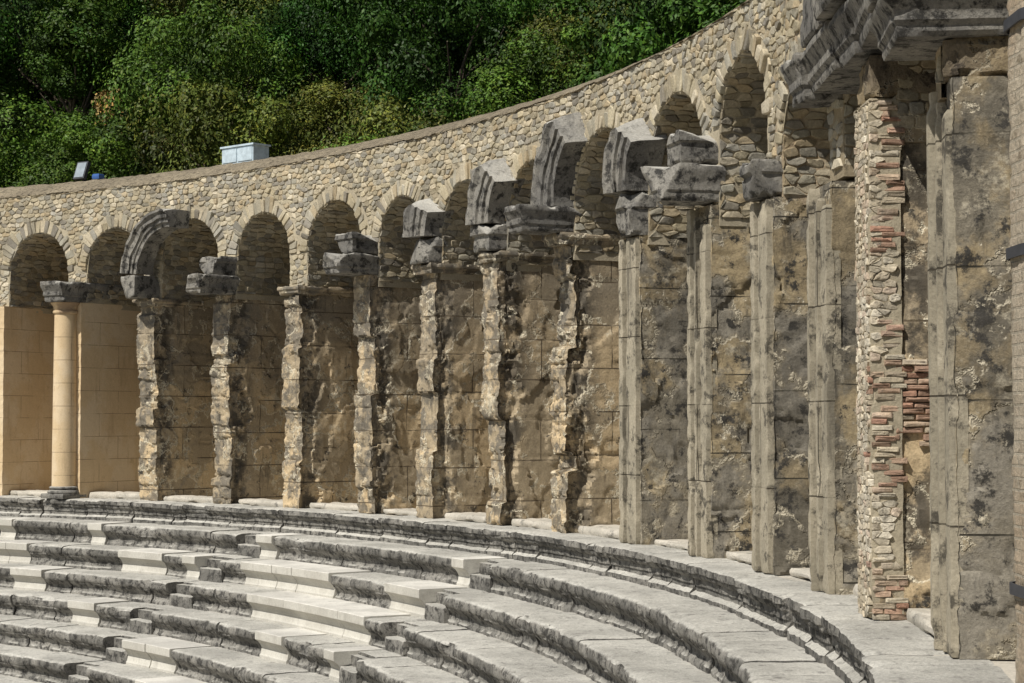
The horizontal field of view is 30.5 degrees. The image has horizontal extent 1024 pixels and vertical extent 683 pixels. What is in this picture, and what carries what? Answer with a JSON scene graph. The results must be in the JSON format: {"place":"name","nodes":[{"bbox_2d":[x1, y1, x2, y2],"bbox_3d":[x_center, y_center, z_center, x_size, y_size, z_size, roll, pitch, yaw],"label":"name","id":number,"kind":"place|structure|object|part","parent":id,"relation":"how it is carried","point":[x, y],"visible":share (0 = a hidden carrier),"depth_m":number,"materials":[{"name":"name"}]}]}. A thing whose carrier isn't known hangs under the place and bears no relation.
{"place":"outdoors","nodes":[
{"label":"outdoors","id":0,"kind":"place"},
{"bbox_2d":[1,7,599,173],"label":"hillside","id":1,"kind":"structure","parent":0,"point":[43,94],"depth_m":55.49,"materials":[{"name":"green plant"}]},
{"bbox_2d":[0,156,11,187],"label":"bush","id":2,"kind":"object","parent":1,"relation":"on","point":[1,181],"visible":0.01,"depth_m":47.99,"materials":[{"name":"green plant"}]},
{"bbox_2d":[1,18,40,109],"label":"tree","id":3,"kind":"object","parent":1,"relation":"on","point":[34,89],"visible":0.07,"depth_m":58.02,"materials":[{"name":"green plant"}]},
{"bbox_2d":[0,127,41,181],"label":"bush","id":4,"kind":"object","parent":1,"relation":"on","point":[18,141],"depth_m":52.08,"materials":[{"name":"green plant"}]},
{"bbox_2d":[0,1,45,25],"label":"tree","id":5,"kind":"object","parent":1,"relation":"on","point":[19,10],"depth_m":65.00,"materials":[{"name":"green plant"}]},
{"bbox_2d":[0,46,50,160],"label":"tree","id":6,"kind":"object","parent":1,"relation":"on","point":[10,87],"visible":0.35,"depth_m":54.58,"materials":[{"name":"green plant"}]},
{"bbox_2d":[0,154,88,187],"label":"bush","id":7,"kind":"object","parent":1,"relation":"on","point":[28,179],"visible":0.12,"depth_m":46.52,"materials":[{"name":"green plant"}]},
{"bbox_2d":[0,87,132,187],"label":"bush","id":8,"kind":"object","parent":1,"relation":"on","point":[58,126],"visible":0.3,"depth_m":48.97,"materials":[{"name":"green plant"}]},
{"bbox_2d":[20,12,126,159],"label":"tree","id":9,"kind":"object","parent":1,"relation":"on","point":[56,83],"visible":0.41,"depth_m":53.17,"materials":[{"name":"green plant"}]},
{"bbox_2d":[0,0,169,121],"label":"tree","id":10,"kind":"object","parent":1,"relation":"on","point":[9,29],"visible":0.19,"depth_m":54.31,"materials":[{"name":"green plant"}]},
{"bbox_2d":[5,107,167,187],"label":"bush","id":11,"kind":"object","parent":1,"relation":"on","point":[76,144],"visible":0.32,"depth_m":47.40,"materials":[{"name":"green plant"}]},
{"bbox_2d":[106,0,156,46],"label":"tree","id":12,"kind":"object","parent":1,"relation":"on","point":[140,15],"visible":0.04,"depth_m":57.76,"materials":[{"name":"green plant"}]},
{"bbox_2d":[91,86,178,171],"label":"bush","id":13,"kind":"object","parent":1,"relation":"on","point":[99,105],"visible":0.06,"depth_m":51.83,"materials":[{"name":"green plant"}]},
{"bbox_2d":[13,0,261,102],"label":"tree","id":14,"kind":"object","parent":1,"relation":"on","point":[95,7],"visible":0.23,"depth_m":53.27,"materials":[{"name":"green plant"}]},
{"bbox_2d":[90,0,344,172],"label":"tree","id":15,"kind":"object","parent":1,"relation":"on","point":[184,54],"visible":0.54,"depth_m":48.18,"materials":[{"name":"green plant"}]},
{"bbox_2d":[142,0,319,87],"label":"tree","id":16,"kind":"object","parent":1,"relation":"on","point":[180,4],"visible":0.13,"depth_m":54.45,"materials":[{"name":"green plant"}]},
{"bbox_2d":[125,76,337,174],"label":"bush","id":17,"kind":"object","parent":1,"relation":"on","point":[196,126],"visible":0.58,"depth_m":45.53,"materials":[{"name":"green plant"}]},
{"bbox_2d":[212,50,348,128],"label":"tree","id":18,"kind":"object","parent":1,"relation":"on","point":[247,78],"visible":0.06,"depth_m":52.15,"materials":[{"name":"green plant"}]},
{"bbox_2d":[284,139,339,154],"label":"bush","id":19,"kind":"object","parent":1,"relation":"on","point":[307,147],"depth_m":44.27,"materials":[{"name":"green plant"}]},
{"bbox_2d":[246,0,409,130],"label":"tree","id":20,"kind":"object","parent":1,"relation":"on","point":[329,56],"visible":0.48,"depth_m":49.89,"materials":[{"name":"green plant"}]},
{"bbox_2d":[266,77,411,154],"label":"bush","id":21,"kind":"object","parent":1,"relation":"on","point":[332,95],"visible":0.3,"depth_m":47.14,"materials":[{"name":"green plant"}]},
{"bbox_2d":[253,0,440,78],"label":"tree","id":22,"kind":"object","parent":1,"relation":"on","point":[331,19],"visible":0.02,"depth_m":52.20,"materials":[{"name":"green plant"}]},
{"bbox_2d":[312,113,442,150],"bbox_3d":[-1.933,-2.667,40.345,5.024,4.635,5.405,-1,-2,12],"label":"bush","id":23,"kind":"object","parent":1,"relation":"on","point":[374,137],"visible":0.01,"depth_m":39.28,"materials":[{"name":"green plant"}]},
{"bbox_2d":[299,88,469,150],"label":"bush","id":24,"kind":"object","parent":1,"relation":"on","point":[383,116],"visible":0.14,"depth_m":41.65,"materials":[{"name":"green plant"}]},
{"bbox_2d":[307,0,538,91],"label":"tree","id":25,"kind":"object","parent":1,"relation":"on","point":[351,13],"visible":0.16,"depth_m":49.48,"materials":[{"name":"green plant"}]},
{"bbox_2d":[338,0,559,130],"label":"tree","id":26,"kind":"object","parent":1,"relation":"on","point":[424,64],"visible":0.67,"depth_m":45.42,"materials":[{"name":"green plant"}]},
{"bbox_2d":[409,76,536,128],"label":"bush","id":27,"kind":"object","parent":1,"relation":"on","point":[454,109],"visible":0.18,"depth_m":42.35,"materials":[{"name":"green plant"}]},
{"bbox_2d":[447,0,582,83],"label":"tree","id":28,"kind":"object","parent":1,"relation":"on","point":[544,4],"visible":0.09,"depth_m":47.10,"materials":[{"name":"green plant"}]},
{"bbox_2d":[461,21,638,115],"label":"tree","id":29,"kind":"object","parent":1,"relation":"on","point":[527,70],"visible":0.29,"depth_m":41.32,"materials":[{"name":"green plant"}]},
{"bbox_2d":[503,0,628,88],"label":"tree","id":30,"kind":"object","parent":1,"relation":"on","point":[548,27],"visible":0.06,"depth_m":43.97,"materials":[{"name":"green plant"}]},
{"bbox_2d":[531,0,611,25],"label":"tree","id":31,"kind":"object","parent":1,"relation":"on","point":[585,8],"visible":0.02,"depth_m":49.12,"materials":[{"name":"green plant"}]},
{"bbox_2d":[537,0,624,35],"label":"tree","id":32,"kind":"object","parent":1,"relation":"on","point":[575,6],"visible":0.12,"depth_m":46.84,"materials":[{"name":"green plant"}]},
{"bbox_2d":[586,0,636,70],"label":"tree","id":33,"kind":"object","parent":1,"relation":"on","point":[627,8],"visible":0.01,"depth_m":42.84,"materials":[{"name":"green plant"}]},
{"bbox_2d":[544,0,745,92],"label":"tree","id":34,"kind":"object","parent":1,"relation":"on","point":[614,55],"visible":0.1,"depth_m":34.24,"materials":[{"name":"green plant"}]},
{"bbox_2d":[590,0,744,54],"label":"tree","id":35,"kind":"object","parent":1,"relation":"on","point":[673,13],"visible":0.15,"depth_m":34.69,"materials":[{"name":"green plant"}]},
{"bbox_2d":[627,0,735,56],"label":"tree","id":36,"kind":"object","parent":1,"relation":"on","point":[645,3],"depth_m":40.19,"materials":[{"name":"green plant"}]},
{"bbox_2d":[384,514,1015,682],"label":"gallery floor","id":37,"kind":"structure","parent":0,"point":[1007,667],"depth_m":12.71,"materials":[{"name":"beige stone"}]},
{"bbox_2d":[10,490,47,495],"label":"threshold slab","id":38,"kind":"structure","parent":37,"relation":"on","point":[27,492],"depth_m":39.54,"materials":[{"name":"white stone"}]},
{"bbox_2d":[89,491,139,498],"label":"threshold slab","id":39,"kind":"structure","parent":37,"relation":"on","point":[117,495],"depth_m":38.12,"materials":[{"name":"white stone"}]},
{"bbox_2d":[164,495,212,502],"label":"threshold slab","id":40,"kind":"structure","parent":37,"relation":"on","point":[191,498],"depth_m":36.73,"materials":[{"name":"white stone"}]},
{"bbox_2d":[309,502,358,510],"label":"threshold slab","id":41,"kind":"structure","parent":37,"relation":"on","point":[343,506],"depth_m":33.45,"materials":[{"name":"white stone"}]},
{"bbox_2d":[383,508,416,515],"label":"threshold slab","id":42,"kind":"structure","parent":37,"relation":"on","point":[408,511],"depth_m":31.80,"materials":[{"name":"white stone"}]},
{"bbox_2d":[445,512,485,522],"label":"threshold slab","id":43,"kind":"structure","parent":37,"relation":"on","point":[480,517],"depth_m":30.04,"materials":[{"name":"white stone"}]},
{"bbox_2d":[0,0,946,313],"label":"arcade wall","id":44,"kind":"structure","parent":37,"relation":"on","point":[272,224],"depth_m":30.99,"materials":[{"name":"stone"}]},
{"bbox_2d":[73,161,90,180],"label":"floodlight","id":45,"kind":"object","parent":44,"relation":"on","point":[81,171],"visible":0.86,"depth_m":40.10,"materials":[{"name":"metal"}]},
{"bbox_2d":[92,174,103,179],"bbox_3d":[-8.774,-3.491,39.869,0.217,0.115,0.171,-2,-3,33],"label":"plastic crate","id":46,"kind":"object","parent":44,"relation":"on","point":[98,176],"visible":0.98,"depth_m":39.80,"materials":[{"name":"blue plastic"}]},
{"bbox_2d":[220,142,270,164],"bbox_3d":[-5.312,-3.703,37.457,1.020,0.380,0.460,-2,-3,42],"label":"utility cabinet","id":47,"kind":"object","parent":44,"relation":"on","point":[240,153],"visible":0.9,"depth_m":37.21,"materials":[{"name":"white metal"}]},
{"bbox_3d":[-5.626,-3.693,37.459,0.430,0.260,0.013,-2,-3,42],"label":"door","id":48,"kind":"part","parent":47,"relation":"part of","materials":[{"name":"grey metal"}]},
{"bbox_3d":[-5.277,-3.706,37.144,0.430,0.260,0.013,-2,-3,42],"label":"door","id":49,"kind":"part","parent":47,"relation":"part of","materials":[{"name":"grey metal"}]},
{"bbox_2d":[511,518,551,529],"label":"threshold slab","id":50,"kind":"structure","parent":37,"relation":"on","point":[543,523],"depth_m":28.17,"materials":[{"name":"white stone"}]},
{"bbox_2d":[578,525,619,538],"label":"threshold slab","id":51,"kind":"structure","parent":37,"relation":"on","point":[608,531],"depth_m":26.12,"materials":[{"name":"white stone"}]},
{"bbox_2d":[654,539,687,549],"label":"threshold slab","id":52,"kind":"structure","parent":37,"relation":"on","point":[681,544],"depth_m":23.86,"materials":[{"name":"white stone"}]},
{"bbox_2d":[726,551,751,563],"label":"threshold slab","id":53,"kind":"structure","parent":37,"relation":"on","point":[743,556],"depth_m":21.56,"materials":[{"name":"white stone"}]},
{"bbox_2d":[789,568,810,580],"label":"threshold slab","id":54,"kind":"structure","parent":37,"relation":"on","point":[803,573],"depth_m":19.39,"materials":[{"name":"white stone"}]},
{"bbox_2d":[853,584,857,597],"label":"threshold slab","id":55,"kind":"structure","parent":37,"relation":"on","point":[855,589],"depth_m":17.24,"materials":[{"name":"white stone"}]},
{"bbox_2d":[906,608,933,635],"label":"threshold slab","id":56,"kind":"structure","parent":37,"relation":"on","point":[920,618],"depth_m":14.70,"materials":[{"name":"white stone"}]},
{"bbox_2d":[1003,0,1023,682],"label":"brick column","id":57,"kind":"structure","parent":37,"relation":"on","point":[1013,25],"depth_m":11.63,"materials":[{"name":"stone"}]},
{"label":"cavea slope","id":58,"kind":"structure","parent":0,"visible":0},
{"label":"seating row","id":59,"kind":"object","parent":58,"relation":"on","visible":0},
{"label":"seating row","id":60,"kind":"object","parent":59,"relation":"on","visible":0},
{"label":"seating row","id":61,"kind":"object","parent":60,"relation":"on","visible":0},
{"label":"seating row","id":62,"kind":"object","parent":61,"relation":"on","visible":0},
{"bbox_2d":[0,674,41,682],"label":"seating row","id":63,"kind":"object","parent":62,"relation":"on","point":[6,679],"visible":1,"depth_m":32.08,"materials":[{"name":"stone"}]},
{"bbox_2d":[0,644,206,682],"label":"seating row","id":64,"kind":"object","parent":63,"relation":"on","point":[39,665],"visible":1,"depth_m":31.40,"materials":[{"name":"stone"}]},
{"bbox_2d":[0,614,339,682],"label":"seating row","id":65,"kind":"object","parent":64,"relation":"on","point":[200,661],"visible":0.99,"depth_m":30.55,"materials":[{"name":"stone"}]},
{"bbox_2d":[0,587,468,682],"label":"seating row","id":66,"kind":"object","parent":65,"relation":"on","point":[339,659],"visible":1,"depth_m":29.71,"materials":[{"name":"stone"}]},
{"bbox_2d":[0,563,595,682],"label":"seating row","id":67,"kind":"object","parent":66,"relation":"on","point":[470,656],"visible":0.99,"depth_m":28.46,"materials":[{"name":"stone"}]},
{"bbox_2d":[0,539,719,682],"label":"seating row","id":68,"kind":"object","parent":67,"relation":"on","point":[595,651],"visible":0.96,"depth_m":26.98,"materials":[{"name":"stone"}]},
{"bbox_2d":[0,516,843,682],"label":"seating row","id":69,"kind":"object","parent":68,"relation":"on","point":[720,645],"visible":0.98,"depth_m":25.21,"materials":[{"name":"stone"}]},
{"bbox_2d":[0,495,1013,682],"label":"seating row","id":70,"kind":"object","parent":69,"relation":"on","point":[843,638],"visible":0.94,"depth_m":22.90,"materials":[{"name":"stone"}]},
{"bbox_2d":[0,306,53,494],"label":"stone pier","id":71,"kind":"structure","parent":70,"relation":"on","point":[26,370],"depth_m":40.26,"materials":[{"name":"beige stone"}]},
{"bbox_2d":[40,281,140,498],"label":"stone pier","id":72,"kind":"structure","parent":70,"relation":"on","point":[95,428],"depth_m":38.73,"materials":[{"name":"beige stone"}]},
{"bbox_2d":[120,208,215,500],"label":"stone pier","id":73,"kind":"structure","parent":70,"relation":"on","point":[174,356],"depth_m":37.42,"materials":[{"name":"beige stone"}]},
{"bbox_2d":[186,256,286,503],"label":"stone pier","id":74,"kind":"structure","parent":70,"relation":"on","point":[248,418],"depth_m":35.91,"materials":[{"name":"brown stone"}]},
{"bbox_2d":[238,498,282,506],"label":"threshold slab","id":75,"kind":"structure","parent":70,"relation":"on","point":[267,502],"depth_m":35.13,"materials":[{"name":"white stone"}]},
{"bbox_2d":[277,285,359,508],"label":"stone pier","id":76,"kind":"structure","parent":70,"relation":"on","point":[320,361],"depth_m":34.34,"materials":[{"name":"brown stone"}]},
{"bbox_2d":[323,231,421,513],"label":"stone pier","id":77,"kind":"structure","parent":70,"relation":"on","point":[387,331],"depth_m":32.47,"materials":[{"name":"stone"}]},
{"bbox_2d":[402,198,491,518],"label":"stone pier","id":78,"kind":"structure","parent":70,"relation":"on","point":[453,460],"depth_m":30.79,"materials":[{"name":"beige stone"}]},
{"bbox_2d":[465,158,560,525],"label":"stone pier","id":79,"kind":"structure","parent":70,"relation":"on","point":[521,311],"depth_m":28.94,"materials":[{"name":"beige stone"}]},
{"bbox_2d":[504,112,626,532],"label":"stone pier","id":80,"kind":"structure","parent":70,"relation":"on","point":[584,412],"depth_m":26.91,"materials":[{"name":"beige stone"}]},
{"bbox_2d":[602,118,688,544],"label":"stone pier","id":81,"kind":"structure","parent":70,"relation":"on","point":[653,425],"depth_m":24.51,"materials":[{"name":"beige stone"}]},
{"bbox_2d":[640,129,752,557],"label":"stone pier","id":82,"kind":"structure","parent":70,"relation":"on","point":[719,465],"depth_m":22.10,"materials":[{"name":"beige stone"}]},
{"bbox_2d":[739,159,809,574],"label":"stone pier","id":83,"kind":"structure","parent":70,"relation":"on","point":[780,402],"depth_m":19.86,"materials":[{"name":"beige stone"}]},
{"bbox_2d":[780,52,858,594],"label":"stone pier","id":84,"kind":"structure","parent":70,"relation":"on","point":[832,345],"depth_m":17.55,"materials":[{"name":"beige stone"}]},
{"bbox_2d":[800,0,935,620],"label":"stone pier","id":85,"kind":"structure","parent":70,"relation":"on","point":[892,408],"depth_m":15.33,"materials":[{"name":"beige stone"}]},
{"bbox_2d":[845,0,1016,659],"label":"stone pier","id":86,"kind":"structure","parent":70,"relation":"on","point":[971,424],"depth_m":12.93,"materials":[{"name":"beige stone"}]}
]}

